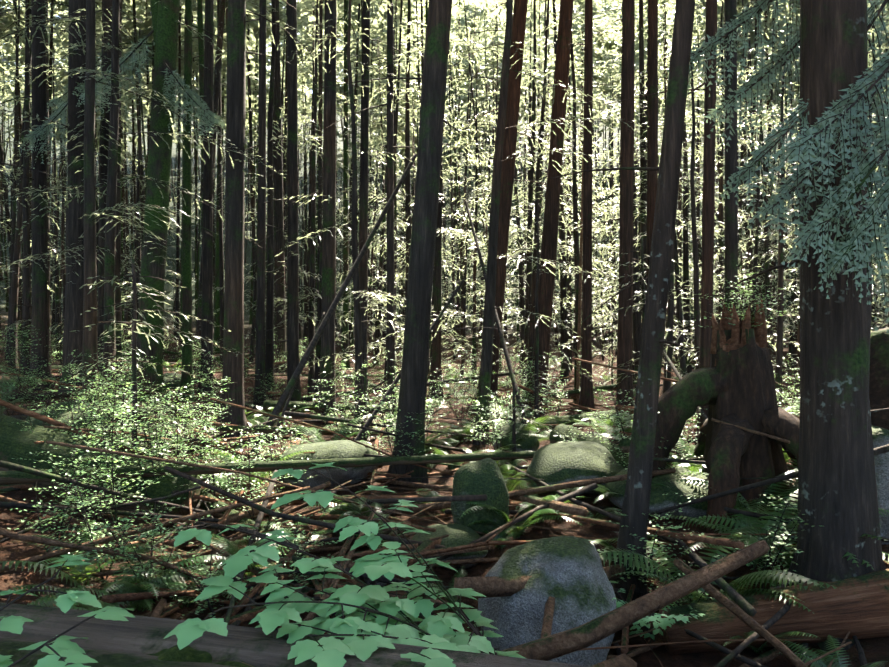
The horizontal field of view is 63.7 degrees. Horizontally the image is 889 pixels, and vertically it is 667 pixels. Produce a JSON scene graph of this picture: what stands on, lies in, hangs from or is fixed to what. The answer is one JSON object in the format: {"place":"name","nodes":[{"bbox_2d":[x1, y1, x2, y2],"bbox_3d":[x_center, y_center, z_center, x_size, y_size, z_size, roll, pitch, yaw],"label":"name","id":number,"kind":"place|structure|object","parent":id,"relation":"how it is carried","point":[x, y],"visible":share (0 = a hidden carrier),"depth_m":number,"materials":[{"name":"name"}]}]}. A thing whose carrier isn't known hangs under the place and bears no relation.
{"place":"outdoors","nodes":[
{"label":"outdoors","id":0,"kind":"place"},
{"bbox_2d":[4,2,674,98],"label":"sky","id":1,"kind":"structure","parent":0,"point":[6,2],"materials":[{"name":"white"}]},
{"bbox_2d":[0,16,888,666],"bbox_3d":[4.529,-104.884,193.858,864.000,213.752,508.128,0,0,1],"label":"terrain","id":2,"kind":"structure","parent":0,"point":[872,648],"depth_m":11.41,"materials":[{"name":"brown soil"}]},
{"bbox_2d":[0,0,98,390],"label":"tree","id":3,"kind":"object","parent":2,"relation":"on","point":[39,306],"visible":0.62,"depth_m":11.98,"materials":[{"name":"brown plant"}]},
{"bbox_2d":[0,362,131,372],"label":"fallen log","id":4,"kind":"object","parent":2,"relation":"on","point":[56,367],"visible":0.08,"depth_m":17.01,"materials":[{"name":"brown wood"}]},
{"bbox_2d":[0,554,134,666],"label":"salmonberry plant","id":5,"kind":"object","parent":2,"relation":"on","point":[64,646],"visible":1,"depth_m":1.23,"materials":[{"name":"green plant"}]},
{"bbox_2d":[1,0,137,391],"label":"tree","id":6,"kind":"object","parent":2,"relation":"on","point":[73,317],"visible":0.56,"depth_m":11.74,"materials":[{"name":"brown plant"}]},
{"bbox_2d":[18,30,225,168],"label":"cedar sprays","id":7,"kind":"object","parent":6,"relation":"attached to","point":[63,107],"visible":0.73,"depth_m":10.89,"materials":[{"name":"green plant"}]},
{"bbox_2d":[26,401,121,445],"bbox_3d":[-3.692,1.020,7.098,0.859,0.700,0.987,0,0,1],"label":"boulder","id":8,"kind":"object","parent":2,"relation":"on","point":[40,422],"visible":0.12,"depth_m":6.85,"materials":[{"name":"stone"}]},
{"bbox_2d":[0,414,200,517],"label":"mossy log","id":9,"kind":"object","parent":2,"relation":"on","point":[16,444],"visible":0.5,"depth_m":5.83,"materials":[{"name":"green plant"}]},
{"bbox_2d":[0,495,209,560],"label":"fallen branch","id":10,"kind":"object","parent":2,"relation":"on","point":[7,499],"visible":0.44,"depth_m":5.16,"materials":[{"name":"brown wood"}]},
{"bbox_2d":[10,0,224,402],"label":"tree","id":11,"kind":"object","parent":2,"relation":"on","point":[165,23],"visible":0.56,"depth_m":11.53,"materials":[{"name":"green plant"}]},
{"bbox_2d":[10,401,252,420],"bbox_3d":[-4.208,1.101,10.121,0.146,0.144,6.691,0,-3,15],"label":"fallen log","id":12,"kind":"object","parent":2,"relation":"on","point":[22,417],"visible":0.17,"depth_m":10.91,"materials":[{"name":"brown wood"}]},
{"bbox_2d":[97,0,206,387],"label":"tree","id":13,"kind":"object","parent":2,"relation":"on","point":[105,124],"visible":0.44,"depth_m":12.65,"materials":[{"name":"brown plant"}]},
{"bbox_2d":[115,428,205,452],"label":"fallen log","id":14,"kind":"object","parent":2,"relation":"on","point":[170,436],"visible":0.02,"depth_m":8.54,"materials":[{"name":"brown wood"}]},
{"bbox_2d":[163,373,180,395],"bbox_3d":[-4.942,0.948,12.850,0.638,0.483,0.673,0,0,1],"label":"tree stump","id":15,"kind":"object","parent":2,"relation":"on","point":[177,377],"visible":0.25,"depth_m":12.64,"materials":[{"name":"stone"}]},
{"bbox_2d":[123,360,249,368],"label":"fallen log","id":16,"kind":"object","parent":2,"relation":"on","point":[214,365],"visible":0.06,"depth_m":21.71,"materials":[{"name":"brown wood"}]},
{"bbox_2d":[163,0,226,402],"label":"tree","id":17,"kind":"object","parent":2,"relation":"on","point":[187,359],"visible":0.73,"depth_m":12.32,"materials":[{"name":"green plant"}]},
{"bbox_2d":[182,0,224,398],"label":"tree","id":18,"kind":"object","parent":2,"relation":"on","point":[207,284],"visible":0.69,"depth_m":13.02,"materials":[{"name":"brown plant"}]},
{"bbox_2d":[164,350,248,363],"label":"fallen log","id":19,"kind":"object","parent":2,"relation":"on","point":[171,352],"visible":0.19,"depth_m":25.96,"materials":[{"name":"brown wood"}]},
{"bbox_2d":[167,345,255,361],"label":"fallen log","id":20,"kind":"object","parent":2,"relation":"on","point":[215,352],"visible":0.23,"depth_m":23.76,"materials":[{"name":"brown wood"}]},
{"bbox_2d":[198,488,309,557],"bbox_3d":[-1.915,1.421,5.929,0.171,0.172,2.775,0,7,-44],"label":"fallen branch","id":21,"kind":"object","parent":2,"relation":"on","point":[233,511],"visible":0.15,"depth_m":5.75,"materials":[{"name":"brown wood"}]},
{"bbox_2d":[219,0,297,412],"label":"tree","id":22,"kind":"object","parent":2,"relation":"on","point":[260,308],"visible":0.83,"depth_m":12.55,"materials":[{"name":"brown plant"}]},
{"bbox_2d":[0,451,535,483],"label":"fallen log","id":23,"kind":"object","parent":2,"relation":"on","point":[10,477],"visible":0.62,"depth_m":6.01,"materials":[{"name":"wood"}]},
{"bbox_2d":[213,0,328,437],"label":"tree","id":24,"kind":"object","parent":2,"relation":"on","point":[233,364],"visible":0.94,"depth_m":9.85,"materials":[{"name":"brown plant"}]},
{"bbox_2d":[244,0,310,412],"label":"tree","id":25,"kind":"object","parent":2,"relation":"on","point":[292,264],"visible":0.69,"depth_m":13.04,"materials":[{"name":"brown plant"}]},
{"bbox_2d":[246,422,309,518],"bbox_3d":[-1.736,1.387,7.788,0.201,0.202,3.890,0,3,-5],"label":"fallen branch","id":26,"kind":"object","parent":2,"relation":"on","point":[288,443],"visible":0.23,"depth_m":8.13,"materials":[{"name":"brown wood"}]},
{"bbox_2d":[0,602,590,666],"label":"log","id":27,"kind":"object","parent":2,"relation":"on","point":[133,641],"visible":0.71,"depth_m":1.45,"materials":[{"name":"wood"}]},
{"bbox_2d":[146,645,255,666],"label":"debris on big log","id":28,"kind":"object","parent":27,"relation":"on","point":[188,653],"visible":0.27,"depth_m":1.39,"materials":[{"name":"green plant"}]},
{"bbox_2d":[268,312,324,445],"bbox_3d":[-2.112,0.626,10.335,0.050,2.408,0.044,0,-38,21],"label":"leaning log","id":29,"kind":"object","parent":2,"relation":"on","point":[285,408],"visible":0.48,"depth_m":10.08,"materials":[{"name":"brown wood"}]},
{"bbox_2d":[218,425,388,436],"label":"fallen log","id":30,"kind":"object","parent":2,"relation":"on","point":[266,430],"visible":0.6,"depth_m":8.46,"materials":[{"name":"brown wood"}]},
{"bbox_2d":[285,0,342,424],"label":"tree","id":31,"kind":"object","parent":2,"relation":"on","point":[329,247],"visible":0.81,"depth_m":12.06,"materials":[{"name":"brown plant"}]},
{"bbox_2d":[247,374,382,376],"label":"fallen log","id":32,"kind":"object","parent":2,"relation":"on","point":[335,375],"visible":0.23,"depth_m":20.84,"materials":[{"name":"brown wood"}]},
{"bbox_2d":[279,440,377,488],"bbox_3d":[-1.163,1.294,7.090,0.994,0.482,0.965,0,0,1],"label":"mossy rock","id":33,"kind":"object","parent":2,"relation":"on","point":[336,449],"visible":0.62,"depth_m":6.75,"materials":[{"name":"stone"}]},
{"bbox_2d":[250,153,416,452],"bbox_3d":[-1.355,-0.524,9.332,0.091,5.154,0.080,0,-35,39],"label":"leaning log","id":34,"kind":"object","parent":2,"relation":"on","point":[277,409],"visible":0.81,"depth_m":9.13,"materials":[{"name":"brown wood"}]},
{"bbox_2d":[164,462,526,666],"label":"salmonberry plant","id":35,"kind":"object","parent":2,"relation":"on","point":[368,625],"visible":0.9,"depth_m":1.76,"materials":[{"name":"green plant"}]},
{"bbox_2d":[329,503,361,530],"bbox_3d":[-0.789,1.460,5.691,0.266,0.220,0.272,0,0,1],"label":"rock","id":36,"kind":"object","parent":2,"relation":"on","point":[335,511],"visible":0.17,"depth_m":5.63,"materials":[{"name":"stone"}]},
{"bbox_2d":[263,400,433,414],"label":"fallen log","id":37,"kind":"object","parent":2,"relation":"on","point":[267,404],"visible":0.29,"depth_m":11.84,"materials":[{"name":"brown wood"}]},
{"bbox_2d":[342,0,386,401],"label":"tree","id":38,"kind":"object","parent":2,"relation":"on","point":[363,218],"visible":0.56,"depth_m":13.78,"materials":[{"name":"brown plant"}]},
{"bbox_2d":[335,369,397,396],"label":"fallen log","id":39,"kind":"object","parent":2,"relation":"on","point":[370,385],"visible":0.31,"depth_m":20.96,"materials":[{"name":"brown wood"}]},
{"bbox_2d":[325,0,417,423],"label":"tree","id":40,"kind":"object","parent":2,"relation":"on","point":[390,242],"visible":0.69,"depth_m":12.38,"materials":[{"name":"brown plant"}]},
{"bbox_2d":[339,573,410,622],"bbox_3d":[-0.525,1.699,4.657,0.816,0.141,0.146,17,11,41],"label":"fallen branch","id":41,"kind":"object","parent":2,"relation":"on","point":[348,579],"visible":0.06,"depth_m":4.71,"materials":[{"name":"brown wood"}]},
{"bbox_2d":[364,578,386,585],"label":"rock","id":42,"kind":"object","parent":2,"relation":"on","point":[367,581],"visible":0.02,"depth_m":4.89,"materials":[{"name":"stone"}]},
{"bbox_2d":[354,279,464,440],"bbox_3d":[-0.465,0.413,8.281,0.060,2.962,0.053,0,-42,46],"label":"leaning log","id":43,"kind":"object","parent":2,"relation":"on","point":[375,412],"visible":0.52,"depth_m":8.14,"materials":[{"name":"brown wood"}]},
{"bbox_2d":[0,265,821,618],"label":"shrubs","id":44,"kind":"object","parent":2,"relation":"on","point":[114,409],"visible":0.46,"depth_m":5.99,"materials":[{"name":"green plant"}]},
{"bbox_2d":[316,0,509,485],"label":"tree","id":45,"kind":"object","parent":2,"relation":"on","point":[413,382],"visible":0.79,"depth_m":7.08,"materials":[{"name":"brown plant"}]},
{"bbox_2d":[301,370,530,401],"bbox_3d":[-0.577,1.044,14.428,5.312,0.105,0.108,-6,2,-16],"label":"fallen log","id":46,"kind":"object","parent":2,"relation":"on","point":[305,398],"visible":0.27,"depth_m":14.49,"materials":[{"name":"brown wood"}]},
{"bbox_2d":[0,0,888,471],"bbox_3d":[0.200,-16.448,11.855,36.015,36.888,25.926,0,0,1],"label":"forest trees","id":47,"kind":"object","parent":2,"relation":"on","point":[528,316],"visible":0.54,"depth_m":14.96,"materials":[{"name":"green plant"}]},
{"bbox_2d":[0,332,888,666],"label":"debris sticks","id":48,"kind":"object","parent":2,"relation":"on","point":[546,646],"visible":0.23,"depth_m":4.79,"materials":[{"name":"brown wood"}]},
{"bbox_2d":[0,0,888,331],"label":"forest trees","id":49,"kind":"object","parent":2,"relation":"on","point":[494,22],"visible":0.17,"depth_m":49.96,"materials":[{"name":"green plant"}]},
{"bbox_2d":[0,340,888,666],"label":"sword fern clumps","id":50,"kind":"object","parent":2,"relation":"on","point":[748,524],"visible":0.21,"depth_m":4.93,"materials":[{"name":"green plant"}]},
{"bbox_2d":[0,0,888,255],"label":"forest trees","id":51,"kind":"object","parent":2,"relation":"on","point":[605,21],"visible":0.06,"depth_m":90.99,"materials":[{"name":"green plant"}]},
{"bbox_2d":[411,523,487,568],"bbox_3d":[0.028,1.585,5.293,0.583,0.271,0.501,0,0,1],"label":"mossy rock","id":52,"kind":"object","parent":2,"relation":"on","point":[459,534],"visible":0.54,"depth_m":5.19,"materials":[{"name":"stone"}]},
{"bbox_2d":[426,417,475,472],"bbox_3d":[0.373,1.468,11.179,0.152,0.156,7.897,0,-1,9],"label":"fallen log","id":53,"kind":"object","parent":2,"relation":"on","point":[453,444],"visible":0.12,"depth_m":9.16,"materials":[{"name":"wood"}]},
{"bbox_2d":[451,458,508,541],"bbox_3d":[0.280,1.360,5.671,0.460,0.734,0.336,0,0,1],"label":"boulder","id":54,"kind":"object","parent":2,"relation":"on","point":[482,476],"visible":0.71,"depth_m":5.54,"materials":[{"name":"stone"}]},
{"bbox_2d":[464,200,527,425],"bbox_3d":[0.777,-0.409,11.257,0.079,5.327,0.070,0,-41,-13],"label":"dead branch","id":55,"kind":"object","parent":2,"relation":"on","point":[510,368],"visible":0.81,"depth_m":10.79,"materials":[{"name":"brown wood"}]},
{"bbox_2d":[442,0,581,413],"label":"tree","id":56,"kind":"object","parent":2,"relation":"on","point":[513,96],"visible":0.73,"depth_m":14.11,"materials":[{"name":"brown plant"}]},
{"bbox_2d":[491,422,539,451],"bbox_3d":[0.854,1.289,8.641,0.589,0.415,0.594,0,0,1],"label":"rock","id":57,"kind":"object","parent":2,"relation":"on","point":[531,443],"visible":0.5,"depth_m":8.44,"materials":[{"name":"stone"}]},
{"bbox_2d":[498,384,572,398],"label":"fallen log","id":58,"kind":"object","parent":2,"relation":"on","point":[520,389],"visible":0.06,"depth_m":19.12,"materials":[{"name":"brown wood"}]},
{"bbox_2d":[478,536,616,665],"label":"boulder","id":59,"kind":"object","parent":2,"relation":"on","point":[568,574],"visible":0.67,"depth_m":4.07,"materials":[{"name":"stone"}]},
{"bbox_2d":[523,0,617,413],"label":"tree","id":60,"kind":"object","parent":2,"relation":"on","point":[549,241],"visible":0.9,"depth_m":13.91,"materials":[{"name":"brown plant"}]},
{"bbox_2d":[526,441,624,493],"bbox_3d":[1.248,1.254,6.666,1.040,0.467,1.270,0,0,1],"label":"mound rock","id":61,"kind":"object","parent":2,"relation":"on","point":[557,463],"visible":0.67,"depth_m":6.20,"materials":[{"name":"stone"}]},
{"bbox_2d":[515,381,636,402],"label":"fallen log","id":62,"kind":"object","parent":2,"relation":"on","point":[572,393],"visible":0.35,"depth_m":14.55,"materials":[{"name":"brown wood"}]},
{"bbox_2d":[520,410,632,433],"bbox_3d":[2.546,1.314,11.274,3.755,0.224,0.220,-2,1,-36],"label":"fallen log","id":63,"kind":"object","parent":2,"relation":"on","point":[555,421],"visible":0.25,"depth_m":10.76,"materials":[{"name":"brown wood"}]},
{"bbox_2d":[575,148,582,406],"bbox_3d":[2.826,-1.048,14.903,0.079,5.822,0.089,2,-1,-32],"label":"tree trunk","id":64,"kind":"object","parent":2,"relation":"on","point":[579,320],"visible":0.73,"depth_m":14.88,"materials":[{"name":"brown wood"}]},
{"bbox_2d":[557,0,610,413],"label":"tree","id":65,"kind":"object","parent":2,"relation":"on","point":[586,398],"visible":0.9,"depth_m":13.10,"materials":[{"name":"brown plant"}]},
{"bbox_2d":[551,0,634,425],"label":"tree","id":66,"kind":"object","parent":2,"relation":"on","point":[625,342],"visible":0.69,"depth_m":11.81,"materials":[{"name":"brown plant"}]},
{"bbox_2d":[549,424,667,467],"bbox_3d":[1.527,1.152,6.837,0.284,0.286,1.780,0,3,-20],"label":"moss mound","id":67,"kind":"object","parent":2,"relation":"on","point":[562,429],"visible":0.21,"depth_m":7.14,"materials":[{"name":"green plant"}]},
{"bbox_2d":[548,0,694,600],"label":"tree","id":68,"kind":"object","parent":2,"relation":"on","point":[636,502],"visible":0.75,"depth_m":4.72,"materials":[{"name":"brown plant"}]},
{"bbox_2d":[618,437,630,452],"bbox_3d":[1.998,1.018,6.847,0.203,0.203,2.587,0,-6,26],"label":"boulder","id":69,"kind":"object","parent":2,"relation":"on","point":[624,445],"visible":0.12,"depth_m":5.70,"materials":[{"name":"stone"}]},
{"bbox_2d":[602,0,702,335],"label":"tree","id":70,"kind":"object","parent":2,"relation":"on","point":[652,120],"visible":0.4,"depth_m":12.64,"materials":[{"name":"brown plant"}]},
{"bbox_2d":[606,465,708,519],"bbox_3d":[1.814,1.294,5.886,0.943,0.421,0.876,0,0,1],"label":"mound rock","id":71,"kind":"object","parent":2,"relation":"on","point":[659,500],"visible":0.33,"depth_m":5.57,"materials":[{"name":"stone"}]},
{"bbox_2d":[610,581,704,642],"bbox_3d":[1.039,1.688,4.215,0.918,0.410,0.603,0,0,44],"label":"salmonberry plant","id":72,"kind":"object","parent":2,"relation":"on","point":[664,623],"visible":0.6,"depth_m":4.15,"materials":[{"name":"green plant"}]},
{"bbox_2d":[663,349,707,420],"bbox_3d":[2.580,0.662,7.465,0.060,0.052,3.182,0,24,1],"label":"leaning log","id":73,"kind":"object","parent":2,"relation":"on","point":[700,411],"visible":0.35,"depth_m":7.94,"materials":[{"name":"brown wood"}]},
{"bbox_2d":[648,299,799,538],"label":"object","id":74,"kind":"object","parent":2,"relation":"on","point":[734,383],"visible":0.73,"depth_m":5.65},
{"bbox_2d":[662,363,793,375],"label":"fallen log","id":75,"kind":"object","parent":2,"relation":"on","point":[787,374],"visible":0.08,"depth_m":24.00,"materials":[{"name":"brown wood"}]},
{"bbox_2d":[696,0,764,313],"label":"tree","id":76,"kind":"object","parent":2,"relation":"on","point":[731,211],"visible":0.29,"depth_m":7.69,"materials":[{"name":"brown plant"}]},
{"bbox_2d":[599,0,885,444],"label":"tree","id":77,"kind":"object","parent":2,"relation":"on","point":[708,206],"visible":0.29,"depth_m":7.26,"materials":[{"name":"brown plant"}]},
{"bbox_2d":[658,569,888,654],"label":"fallen log","id":78,"kind":"object","parent":2,"relation":"on","point":[858,606],"visible":0.69,"depth_m":4.10,"materials":[{"name":"brown wood"}]},
{"bbox_2d":[715,0,888,657],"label":"tree","id":79,"kind":"object","parent":2,"relation":"on","point":[837,496],"visible":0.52,"depth_m":4.29,"materials":[{"name":"brown plant"}]},
{"bbox_2d":[661,0,888,333],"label":"cedar boughs","id":80,"kind":"object","parent":79,"relation":"attached to","point":[874,82],"visible":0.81,"depth_m":3.94,"materials":[{"name":"green plant"}]},
{"bbox_2d":[869,327,888,429],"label":"boulder","id":81,"kind":"object","parent":2,"relation":"on","point":[879,373],"visible":0.12,"depth_m":5.32,"materials":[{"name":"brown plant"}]},
{"bbox_2d":[872,425,888,543],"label":"edge rock","id":82,"kind":"object","parent":2,"relation":"on","point":[880,435],"visible":0.31,"depth_m":4.94,"materials":[{"name":"stone"}]}
]}

